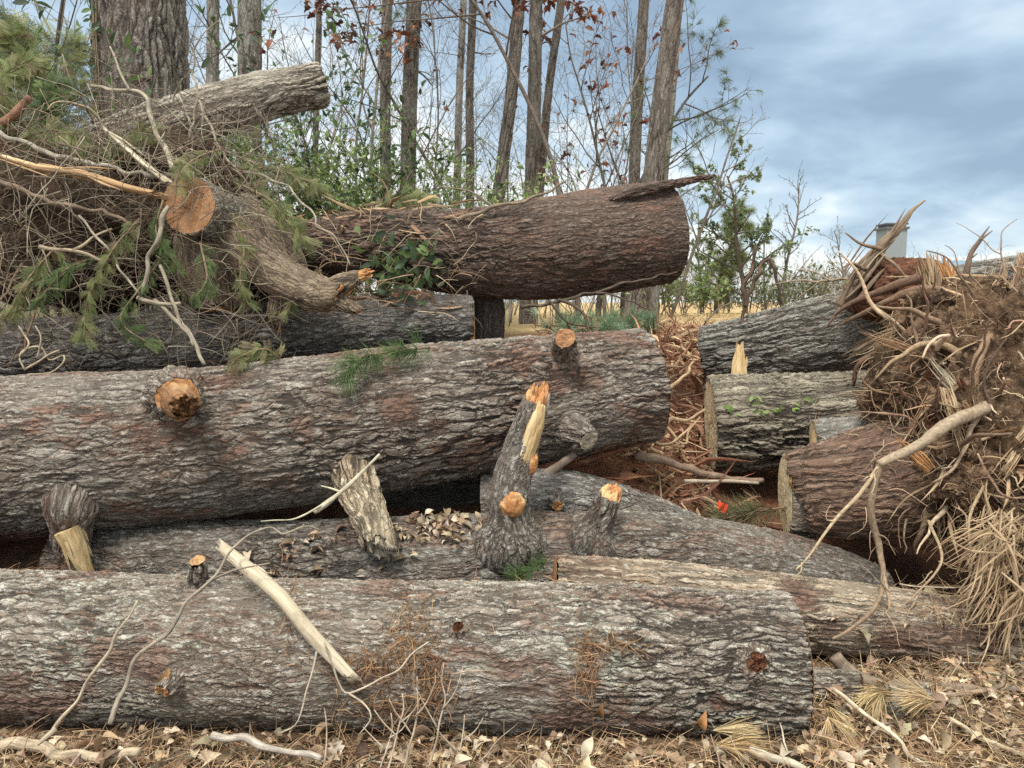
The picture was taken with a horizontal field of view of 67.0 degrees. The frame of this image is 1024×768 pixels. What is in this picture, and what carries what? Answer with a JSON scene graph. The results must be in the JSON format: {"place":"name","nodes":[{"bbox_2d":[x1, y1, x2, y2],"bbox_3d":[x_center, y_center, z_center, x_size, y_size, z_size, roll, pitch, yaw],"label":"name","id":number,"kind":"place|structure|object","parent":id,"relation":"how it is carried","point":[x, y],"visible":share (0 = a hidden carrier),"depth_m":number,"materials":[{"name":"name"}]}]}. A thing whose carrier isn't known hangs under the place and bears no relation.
{"place":"outdoors","nodes":[
{"label":"outdoors","id":0,"kind":"place"},
{"bbox_2d":[0,303,1023,767],"bbox_3d":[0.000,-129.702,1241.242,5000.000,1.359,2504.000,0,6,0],"label":"ground","id":1,"kind":"structure","parent":0,"point":[910,567],"depth_m":4.42,"materials":[{"name":"soil"}]},
{"bbox_2d":[0,0,78,318],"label":"cedar tree","id":2,"kind":"object","parent":1,"relation":"on","point":[32,26],"visible":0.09,"depth_m":8.27,"materials":[{"name":"green plant"}]},
{"bbox_2d":[4,0,241,316],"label":"holly","id":3,"kind":"object","parent":1,"relation":"on","point":[206,62],"visible":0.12,"depth_m":6.26,"materials":[{"name":"green plant"}]},
{"bbox_2d":[89,0,191,314],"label":"thick pine","id":4,"kind":"object","parent":1,"relation":"on","point":[162,29],"visible":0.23,"depth_m":7.35,"materials":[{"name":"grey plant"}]},
{"bbox_2d":[81,0,111,123],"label":"ivy","id":5,"kind":"object","parent":4,"relation":"attached to","point":[92,19],"visible":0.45,"depth_m":7.35,"materials":[{"name":"green plant"}]},
{"bbox_2d":[0,91,369,365],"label":"brush pile","id":6,"kind":"object","parent":1,"relation":"on","point":[39,221],"visible":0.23,"depth_m":4.74,"materials":[{"name":"plant"}]},
{"bbox_2d":[26,71,81,143],"bbox_3d":[-2.993,-1.792,5.026,0.274,0.507,0.320,4,7,35],"label":"cedar bough","id":7,"kind":"object","parent":6,"relation":"on","point":[49,86],"visible":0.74,"depth_m":4.99,"materials":[{"name":"green plant"}]},
{"bbox_2d":[19,115,104,165],"bbox_3d":[-2.819,-1.512,4.839,0.593,0.345,0.206,1,6,11],"label":"cedar bough","id":8,"kind":"object","parent":6,"relation":"on","point":[66,137],"visible":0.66,"depth_m":4.81,"materials":[{"name":"green plant"}]},
{"bbox_2d":[54,23,102,126],"bbox_3d":[-3.048,-2.169,5.412,0.322,0.699,0.220,0,6,0],"label":"cedar bough","id":9,"kind":"object","parent":6,"relation":"on","point":[76,56],"visible":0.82,"depth_m":5.39,"materials":[{"name":"green plant"}]},
{"bbox_2d":[75,62,330,137],"bbox_3d":[-2.226,-1.940,5.685,1.752,0.973,0.346,-3,7,-26],"label":"fallen trunk","id":10,"kind":"object","parent":6,"relation":"on","point":[292,90],"visible":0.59,"depth_m":5.67,"materials":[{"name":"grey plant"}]},
{"bbox_2d":[191,0,219,82],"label":"pine tree","id":11,"kind":"object","parent":1,"relation":"on","point":[211,5],"visible":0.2,"depth_m":13.36,"materials":[{"name":"brown plant"}]},
{"bbox_2d":[189,0,261,181],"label":"pine tree","id":12,"kind":"object","parent":1,"relation":"on","point":[247,22],"visible":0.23,"depth_m":10.45,"materials":[{"name":"grey plant"}]},
{"bbox_2d":[81,8,380,293],"bbox_3d":[-3.249,-2.550,9.900,3.104,3.798,3.976,-1,6,-9],"label":"holly","id":13,"kind":"object","parent":1,"relation":"on","point":[274,64],"visible":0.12,"depth_m":9.39,"materials":[{"name":"green plant"}]},
{"bbox_2d":[0,294,474,375],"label":"pine log","id":14,"kind":"object","parent":1,"relation":"on","point":[333,332],"visible":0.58,"depth_m":4.71,"materials":[{"name":"grey wood"}]},
{"bbox_2d":[0,11,498,370],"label":"twig tangle","id":15,"kind":"object","parent":14,"relation":"on","point":[153,156],"visible":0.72,"depth_m":4.55,"materials":[{"name":"brown plant"}]},
{"bbox_2d":[0,40,56,99],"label":"cedar bough","id":16,"kind":"object","parent":15,"relation":"on","point":[39,63],"visible":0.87,"depth_m":5.10,"materials":[{"name":"green plant"}]},
{"bbox_2d":[0,246,65,335],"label":"cedar bough","id":17,"kind":"object","parent":15,"relation":"on","point":[15,311],"visible":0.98,"depth_m":4.33,"materials":[{"name":"green plant"}]},
{"bbox_2d":[0,15,71,120],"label":"cedar bough","id":18,"kind":"object","parent":15,"relation":"on","point":[21,36],"visible":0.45,"depth_m":5.28,"materials":[{"name":"green plant"}]},
{"bbox_2d":[28,254,101,315],"bbox_3d":[-2.491,-0.557,4.328,0.382,0.353,0.138,-1,6,-13],"label":"cedar bough","id":19,"kind":"object","parent":15,"relation":"on","point":[56,274],"visible":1,"depth_m":4.30,"materials":[{"name":"green plant"}]},
{"bbox_2d":[69,218,140,352],"bbox_3d":[-2.275,-0.559,4.339,0.393,0.760,0.144,-4,7,-32],"label":"cedar bough","id":20,"kind":"object","parent":15,"relation":"on","point":[101,279],"visible":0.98,"depth_m":4.30,"materials":[{"name":"green plant"}]},
{"bbox_2d":[114,252,169,355],"bbox_3d":[-2.068,-0.456,4.334,0.301,0.597,0.219,0,6,0],"label":"cedar bough","id":21,"kind":"object","parent":15,"relation":"on","point":[145,342],"visible":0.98,"depth_m":4.30,"materials":[{"name":"green plant"}]},
{"bbox_2d":[147,200,188,276],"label":"cedar bough","id":22,"kind":"object","parent":15,"relation":"on","point":[164,256],"visible":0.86,"depth_m":4.33,"materials":[{"name":"green plant"}]},
{"bbox_2d":[189,241,220,309],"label":"cedar bough","id":23,"kind":"object","parent":15,"relation":"on","point":[205,286],"visible":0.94,"depth_m":4.33,"materials":[{"name":"green plant"}]},
{"bbox_2d":[233,159,334,202],"bbox_3d":[-1.443,-1.290,4.908,0.660,0.280,0.177,0,6,0],"label":"cedar bough","id":24,"kind":"object","parent":15,"relation":"on","point":[315,189],"visible":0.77,"depth_m":4.89,"materials":[{"name":"green plant"}]},
{"bbox_2d":[162,176,374,332],"bbox_3d":[-1.421,-0.766,4.714,1.354,0.901,0.690,1,6,6],"label":"sawn limb","id":25,"kind":"object","parent":14,"relation":"on","point":[307,288],"visible":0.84,"depth_m":4.45,"materials":[{"name":"brown plant"}]},
{"bbox_2d":[0,154,168,200],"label":"branch","id":26,"kind":"object","parent":25,"relation":"on","point":[109,182],"visible":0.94,"depth_m":4.42,"materials":[{"name":"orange wood"}]},
{"bbox_2d":[167,148,220,196],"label":"cedar bough","id":27,"kind":"object","parent":25,"relation":"on","point":[182,173],"visible":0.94,"depth_m":4.36,"materials":[{"name":"green plant"}]},
{"bbox_2d":[231,214,260,316],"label":"cedar bough","id":28,"kind":"object","parent":25,"relation":"hanging from","point":[243,290],"visible":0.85,"depth_m":4.36,"materials":[{"name":"green plant"}]},
{"bbox_2d":[243,179,321,258],"bbox_3d":[-1.351,-0.963,4.521,0.536,0.489,0.157,3,7,27],"label":"cedar bough","id":29,"kind":"object","parent":25,"relation":"on","point":[279,208],"visible":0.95,"depth_m":4.46,"materials":[{"name":"green plant"}]},
{"bbox_2d":[186,0,349,204],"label":"sapling","id":30,"kind":"object","parent":1,"relation":"on","point":[230,4],"visible":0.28,"depth_m":11.36,"materials":[{"name":"green plant"}]},
{"bbox_2d":[172,117,421,299],"bbox_3d":[-2.226,-1.456,7.154,1.901,2.334,3.440,4,7,36],"label":"undergrowth bush","id":31,"kind":"object","parent":1,"relation":"on","point":[324,173],"visible":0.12,"depth_m":6.98,"materials":[{"name":"green plant"}]},
{"bbox_2d":[217,100,452,296],"bbox_3d":[-2.125,-1.703,7.881,2.280,2.622,2.709,5,8,40],"label":"undergrowth bush","id":32,"kind":"object","parent":1,"relation":"on","point":[304,168],"visible":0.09,"depth_m":7.61,"materials":[{"name":"green plant"}]},
{"bbox_2d":[261,0,438,213],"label":"sapling","id":33,"kind":"object","parent":1,"relation":"on","point":[338,117],"visible":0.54,"depth_m":11.25,"materials":[{"name":"green plant"}]},
{"bbox_2d":[194,0,515,218],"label":"holly","id":34,"kind":"object","parent":1,"relation":"on","point":[331,25],"visible":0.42,"depth_m":7.51,"materials":[{"name":"green plant"}]},
{"bbox_2d":[262,0,462,288],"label":"sapling","id":35,"kind":"object","parent":1,"relation":"on","point":[316,5],"visible":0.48,"depth_m":12.90,"materials":[{"name":"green plant"}]},
{"bbox_2d":[257,0,476,296],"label":"sapling","id":36,"kind":"object","parent":1,"relation":"on","point":[374,102],"visible":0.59,"depth_m":11.66,"materials":[{"name":"brown plant"}]},
{"bbox_2d":[227,123,536,295],"bbox_3d":[-1.435,-1.433,7.512,2.964,2.236,1.952,2,6,19],"label":"undergrowth bush","id":37,"kind":"object","parent":1,"relation":"on","point":[355,202],"visible":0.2,"depth_m":7.28,"materials":[{"name":"green plant"}]},
{"bbox_2d":[238,78,533,292],"bbox_3d":[-0.864,-1.880,8.165,2.468,2.852,3.357,3,7,27],"label":"holly","id":38,"kind":"object","parent":1,"relation":"on","point":[374,197],"visible":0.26,"depth_m":8.16,"materials":[{"name":"green plant"}]},
{"bbox_2d":[377,0,404,295],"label":"pine tree","id":39,"kind":"object","parent":1,"relation":"on","point":[383,104],"visible":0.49,"depth_m":15.40,"materials":[{"name":"brown plant"}]},
{"bbox_2d":[0,555,813,738],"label":"pine log","id":40,"kind":"object","parent":1,"relation":"on","point":[218,650],"visible":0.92,"depth_m":2.91,"materials":[{"name":"grey wood"}]},
{"bbox_2d":[107,525,321,724],"bbox_3d":[-1.068,0.886,2.903,0.822,0.611,0.189,-4,7,-36],"label":"twig","id":41,"kind":"object","parent":40,"relation":"on","point":[216,575],"visible":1,"depth_m":2.82,"materials":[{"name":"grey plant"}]},
{"bbox_2d":[215,537,362,682],"bbox_3d":[-0.895,0.857,2.937,0.785,0.430,0.095,4,7,31],"label":"pale stick","id":42,"kind":"object","parent":40,"relation":"on","point":[276,593],"visible":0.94,"depth_m":2.85,"materials":[{"name":"brown wood"}]},
{"bbox_2d":[271,532,669,755],"bbox_3d":[-0.489,1.073,3.093,2.035,0.610,0.807,4,7,32],"label":"needle mat","id":43,"kind":"object","parent":40,"relation":"on","point":[431,655],"visible":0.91,"depth_m":2.86,"materials":[{"name":"brown plant"}]},
{"bbox_2d":[293,117,524,296],"bbox_3d":[-1.259,-1.482,7.697,2.608,2.239,1.766,-2,6,-16],"label":"undergrowth bush","id":44,"kind":"object","parent":1,"relation":"on","point":[462,181],"visible":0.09,"depth_m":7.61,"materials":[{"name":"green plant"}]},
{"bbox_2d":[332,473,490,509],"bbox_3d":[-2.059,1.022,4.886,4.317,1.058,0.716,0,6,0],"label":"pine log","id":45,"kind":"object","parent":1,"relation":"on","point":[459,492],"visible":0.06,"depth_m":4.60,"materials":[{"name":"wood"}]},
{"bbox_2d":[247,0,580,318],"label":"sapling","id":46,"kind":"object","parent":1,"relation":"on","point":[398,34],"visible":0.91,"depth_m":11.06,"materials":[{"name":"brown plant"}]},
{"bbox_2d":[394,0,443,292],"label":"pine tree","id":47,"kind":"object","parent":1,"relation":"on","point":[411,71],"visible":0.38,"depth_m":12.49,"materials":[{"name":"brown plant"}]},
{"bbox_2d":[322,0,520,203],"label":"sapling","id":48,"kind":"object","parent":1,"relation":"on","point":[392,100],"visible":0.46,"depth_m":11.18,"materials":[{"name":"brown plant"}]},
{"bbox_2d":[352,0,499,292],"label":"sapling","id":49,"kind":"object","parent":1,"relation":"on","point":[436,80],"visible":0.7,"depth_m":12.18,"materials":[{"name":"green plant"}]},
{"bbox_2d":[326,145,555,293],"bbox_3d":[-0.875,-1.581,8.408,2.802,2.172,2.774,0,6,0],"label":"undergrowth bush","id":50,"kind":"object","parent":1,"relation":"on","point":[470,171],"visible":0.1,"depth_m":8.54,"materials":[{"name":"green plant"}]},
{"bbox_2d":[419,0,466,207],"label":"pine tree","id":51,"kind":"object","parent":1,"relation":"on","point":[460,69],"visible":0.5,"depth_m":16.36,"materials":[{"name":"brown plant"}]},
{"bbox_2d":[36,381,894,586],"bbox_3d":[-0.189,0.677,3.993,4.359,1.410,0.629,0,6,0],"label":"pine log","id":52,"kind":"object","parent":1,"relation":"on","point":[510,527],"visible":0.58,"depth_m":3.83,"materials":[{"name":"grey wood"}]},
{"bbox_2d":[0,328,670,570],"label":"pine log","id":53,"kind":"object","parent":52,"relation":"on","point":[179,444],"visible":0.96,"depth_m":3.86,"materials":[{"name":"brown wood"}]},
{"bbox_2d":[136,264,206,365],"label":"branch","id":54,"kind":"object","parent":53,"relation":"on","point":[174,304],"visible":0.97,"depth_m":4.29,"materials":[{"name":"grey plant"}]},
{"bbox_2d":[223,339,285,377],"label":"cedar bough","id":55,"kind":"object","parent":53,"relation":"on","point":[250,354],"visible":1,"depth_m":3.97,"materials":[{"name":"green plant"}]},
{"bbox_2d":[326,321,429,399],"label":"pine sprig","id":56,"kind":"object","parent":53,"relation":"on","point":[357,362],"visible":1,"depth_m":3.89,"materials":[{"name":"green plant"}]},
{"bbox_2d":[243,508,482,576],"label":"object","id":57,"kind":"object","parent":52,"relation":"on","point":[440,518],"visible":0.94,"depth_m":3.85,"materials":[{"name":"wood"}]},
{"bbox_2d":[1,341,770,633],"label":"needle litter","id":58,"kind":"object","parent":52,"relation":"on","point":[398,543],"visible":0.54,"depth_m":3.22,"materials":[{"name":"brown plant"}]},
{"bbox_2d":[700,488,786,526],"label":"pine sprig","id":59,"kind":"object","parent":52,"relation":"on","point":[735,513],"visible":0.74,"depth_m":4.23,"materials":[{"name":"green plant"}]},
{"bbox_2d":[438,0,502,305],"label":"pine tree","id":60,"kind":"object","parent":1,"relation":"on","point":[471,52],"visible":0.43,"depth_m":14.46,"materials":[{"name":"brown plant"}]},
{"bbox_2d":[424,0,524,203],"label":"pine tree","id":61,"kind":"object","parent":1,"relation":"on","point":[510,101],"visible":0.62,"depth_m":12.52,"materials":[{"name":"brown plant"}]},
{"bbox_2d":[473,297,504,339],"bbox_3d":[-0.173,-0.498,5.425,0.229,0.525,0.298,0,6,0],"label":"pine log","id":62,"kind":"object","parent":1,"relation":"on","point":[489,315],"visible":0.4,"depth_m":5.33,"materials":[{"name":"brown wood"}]},
{"bbox_2d":[287,174,715,299],"bbox_3d":[-0.070,-1.004,5.221,2.935,0.848,0.703,-2,6,-15],"label":"pine log","id":63,"kind":"object","parent":62,"relation":"on","point":[566,245],"visible":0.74,"depth_m":5.04,"materials":[{"name":"brown wood"}]},
{"bbox_2d":[284,172,482,315],"bbox_3d":[-0.862,-0.858,4.975,1.387,1.067,0.854,0,6,0],"label":"shredded bark","id":64,"kind":"object","parent":63,"relation":"on","point":[421,235],"visible":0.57,"depth_m":4.87,"materials":[{"name":"wood"}]},
{"bbox_2d":[341,215,451,306],"bbox_3d":[-0.711,-0.727,4.715,0.681,0.587,0.242,1,6,7],"label":"ivy patch","id":65,"kind":"object","parent":63,"relation":"on","point":[410,248],"visible":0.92,"depth_m":4.70,"materials":[{"name":"green plant"}]},
{"bbox_2d":[521,271,677,331],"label":"branch","id":66,"kind":"object","parent":63,"relation":"hanging from","point":[559,300],"visible":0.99,"depth_m":4.99,"materials":[{"name":"brown plant"}]},
{"bbox_2d":[2,235,1011,309],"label":"distant brush","id":67,"kind":"object","parent":1,"relation":"on","point":[737,279],"visible":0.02,"depth_m":43.13,"materials":[{"name":"green plant"}]},
{"bbox_2d":[0,586,1023,767],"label":"leaf litter","id":68,"kind":"object","parent":1,"relation":"on","point":[588,744],"visible":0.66,"depth_m":2.84,"materials":[{"name":"brown plant"}]},
{"bbox_2d":[0,736,141,763],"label":"branch","id":69,"kind":"object","parent":68,"relation":"on","point":[19,743],"visible":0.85,"depth_m":2.75,"materials":[{"name":"beige plant"}]},
{"bbox_2d":[0,564,1023,767],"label":"pine straw","id":70,"kind":"object","parent":1,"relation":"on","point":[878,755],"visible":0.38,"depth_m":2.83,"materials":[{"name":"brown plant"}]},
{"bbox_2d":[210,731,322,761],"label":"branch","id":71,"kind":"object","parent":70,"relation":"on","point":[253,741],"visible":1,"depth_m":2.72,"materials":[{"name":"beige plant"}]},
{"bbox_2d":[885,664,935,715],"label":"needle tuft","id":72,"kind":"object","parent":70,"relation":"on","point":[921,696],"visible":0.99,"depth_m":2.97,"materials":[{"name":"beige plant"}]},
{"bbox_2d":[2,583,1023,767],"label":"twig litter","id":73,"kind":"object","parent":1,"relation":"on","point":[369,759],"visible":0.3,"depth_m":2.82,"materials":[{"name":"brown plant"}]},
{"bbox_2d":[487,0,592,323],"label":"pine tree","id":74,"kind":"object","parent":1,"relation":"on","point":[536,34],"visible":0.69,"depth_m":11.50,"materials":[{"name":"brown plant"}]},
{"bbox_2d":[518,0,570,321],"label":"pine tree","id":75,"kind":"object","parent":1,"relation":"on","point":[551,68],"visible":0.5,"depth_m":13.47,"materials":[{"name":"brown plant"}]},
{"bbox_2d":[459,0,663,313],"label":"thin sapling","id":76,"kind":"object","parent":1,"relation":"on","point":[632,47],"visible":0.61,"depth_m":14.66,"materials":[{"name":"brown plant"}]},
{"bbox_2d":[522,0,654,315],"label":"sapling","id":77,"kind":"object","parent":1,"relation":"on","point":[595,17],"visible":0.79,"depth_m":12.31,"materials":[{"name":"brown plant"}]},
{"bbox_2d":[480,468,697,515],"bbox_3d":[0.421,0.698,4.192,1.180,0.457,0.398,0,6,0],"label":"pine log","id":78,"kind":"object","parent":1,"relation":"on","point":[562,490],"visible":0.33,"depth_m":4.09,"materials":[{"name":"wood"}]},
{"bbox_2d":[516,7,752,319],"bbox_3d":[1.982,-3.705,13.158,3.376,5.399,2.715,-4,7,-31],"label":"sapling","id":79,"kind":"object","parent":1,"relation":"on","point":[606,85],"visible":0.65,"depth_m":12.81,"materials":[{"name":"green plant"}]},
{"bbox_2d":[620,0,648,315],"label":"pine tree","id":80,"kind":"object","parent":1,"relation":"on","point":[640,57],"visible":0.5,"depth_m":13.46,"materials":[{"name":"brown plant"}]},
{"bbox_2d":[601,27,680,317],"bbox_3d":[2.873,-6.403,13.583,1.720,10.692,2.511,-3,7,-23],"label":"pine tree","id":81,"kind":"object","parent":1,"relation":"on","point":[655,297],"visible":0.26,"depth_m":14.09,"materials":[{"name":"brown plant"}]},
{"bbox_2d":[613,0,684,323],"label":"pine tree","id":82,"kind":"object","parent":1,"relation":"on","point":[662,96],"visible":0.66,"depth_m":11.54,"materials":[{"name":"brown plant"}]},
{"bbox_2d":[578,0,763,319],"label":"sapling","id":83,"kind":"object","parent":1,"relation":"on","point":[686,157],"visible":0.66,"depth_m":13.15,"materials":[{"name":"green plant"}]},
{"bbox_2d":[530,304,844,545],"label":"shredded bark mulch","id":84,"kind":"object","parent":1,"relation":"on","point":[675,336],"visible":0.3,"depth_m":5.51,"materials":[{"name":"brown wood"}]},
{"bbox_2d":[633,450,763,483],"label":"branch","id":85,"kind":"object","parent":84,"relation":"on","point":[641,456],"visible":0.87,"depth_m":4.62,"materials":[{"name":"brown plant"}]},
{"bbox_2d":[658,252,730,315],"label":"bush","id":86,"kind":"object","parent":1,"relation":"on","point":[705,293],"visible":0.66,"depth_m":20.38,"materials":[{"name":"green plant"}]},
{"bbox_2d":[675,195,758,312],"bbox_3d":[6.836,-4.266,25.535,2.521,3.939,2.621,0,6,0],"label":"conifer","id":87,"kind":"object","parent":1,"relation":"on","point":[743,225],"visible":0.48,"depth_m":25.15,"materials":[{"name":"green plant"}]},
{"bbox_2d":[667,97,768,322],"bbox_3d":[3.283,-2.849,12.763,1.855,3.803,1.404,0,6,0],"label":"sapling","id":88,"kind":"object","parent":1,"relation":"on","point":[688,262],"visible":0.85,"depth_m":12.66,"materials":[{"name":"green plant"}]},
{"bbox_2d":[713,715,773,767],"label":"needle tuft","id":89,"kind":"object","parent":1,"relation":"on","point":[740,743],"visible":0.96,"depth_m":2.77,"materials":[{"name":"beige plant"}]},
{"bbox_2d":[689,135,819,313],"bbox_3d":[6.866,-4.625,22.924,4.191,5.211,2.390,5,8,40],"label":"evergreen tree","id":90,"kind":"object","parent":1,"relation":"on","point":[766,229],"visible":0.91,"depth_m":23.07,"materials":[{"name":"green plant"}]},
{"bbox_2d":[718,275,802,312],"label":"bush","id":91,"kind":"object","parent":1,"relation":"on","point":[760,300],"visible":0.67,"depth_m":24.84,"materials":[{"name":"green plant"}]},
{"bbox_2d":[703,370,866,472],"bbox_3d":[2.168,0.233,5.046,1.741,0.685,0.620,1,6,8],"label":"oak log","id":92,"kind":"object","parent":1,"relation":"on","point":[765,442],"visible":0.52,"depth_m":4.86,"materials":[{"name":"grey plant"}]},
{"bbox_2d":[552,555,1023,661],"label":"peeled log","id":93,"kind":"object","parent":1,"relation":"on","point":[822,598],"visible":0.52,"depth_m":3.51,"materials":[{"name":"wood"}]},
{"bbox_2d":[813,667,864,701],"bbox_3d":[1.320,1.269,3.251,0.287,0.134,0.129,1,6,8],"label":"log chunk","id":94,"kind":"object","parent":1,"relation":"on","point":[824,678],"visible":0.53,"depth_m":3.19,"materials":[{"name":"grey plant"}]},
{"bbox_2d":[697,252,1023,381],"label":"oak log","id":95,"kind":"object","parent":1,"relation":"on","point":[797,337],"visible":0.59,"depth_m":5.74,"materials":[{"name":"grey wood"}]},
{"bbox_2d":[740,245,784,323],"bbox_3d":[1.946,-0.732,5.960,0.382,0.661,0.068,0,6,2],"label":"broken sapling","id":96,"kind":"object","parent":95,"relation":"on","point":[750,291],"visible":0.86,"depth_m":5.95,"materials":[{"name":"brown plant"}]},
{"bbox_2d":[849,675,898,722],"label":"needle tuft","id":97,"kind":"object","parent":1,"relation":"on","point":[879,696],"visible":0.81,"depth_m":3.02,"materials":[{"name":"beige plant"}]},
{"bbox_2d":[790,219,1023,666],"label":"root plate","id":98,"kind":"object","parent":1,"relation":"on","point":[944,376],"visible":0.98,"depth_m":3.84,"materials":[{"name":"soil"}]},
{"bbox_2d":[777,454,824,538],"bbox_3d":[1.830,0.574,4.276,0.627,0.553,0.499,1,6,9],"label":"cut log","id":99,"kind":"object","parent":98,"relation":"on","point":[794,521],"visible":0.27,"depth_m":4.22,"materials":[{"name":"beige wood"}]},
{"bbox_2d":[809,412,867,442],"bbox_3d":[2.133,0.320,4.555,0.756,0.338,0.276,1,6,8],"label":"oak log","id":100,"kind":"object","parent":98,"relation":"on","point":[826,428],"visible":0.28,"depth_m":4.50,"materials":[{"name":"grey wood"}]},
{"bbox_2d":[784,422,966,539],"bbox_3d":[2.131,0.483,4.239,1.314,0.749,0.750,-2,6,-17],"label":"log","id":101,"kind":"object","parent":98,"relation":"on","point":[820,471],"visible":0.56,"depth_m":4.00,"materials":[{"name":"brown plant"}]},
{"bbox_2d":[835,200,925,309],"bbox_3d":[2.420,-0.849,5.085,0.617,0.728,0.299,0,6,0],"label":"snapped root","id":102,"kind":"object","parent":98,"relation":"attached to","point":[867,264],"visible":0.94,"depth_m":5.09,"materials":[{"name":"brown plant"}]},
{"bbox_2d":[829,652,1022,697],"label":"branch","id":103,"kind":"object","parent":1,"relation":"on","point":[838,660],"visible":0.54,"depth_m":3.26,"materials":[{"name":"brown plant"}]},
{"bbox_2d":[874,223,979,265],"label":"house","id":104,"kind":"structure","parent":1,"relation":"on","point":[897,247],"depth_m":34.56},
{"bbox_2d":[0,0,1023,302],"label":"sky","id":105,"kind":"structure","parent":0,"point":[889,107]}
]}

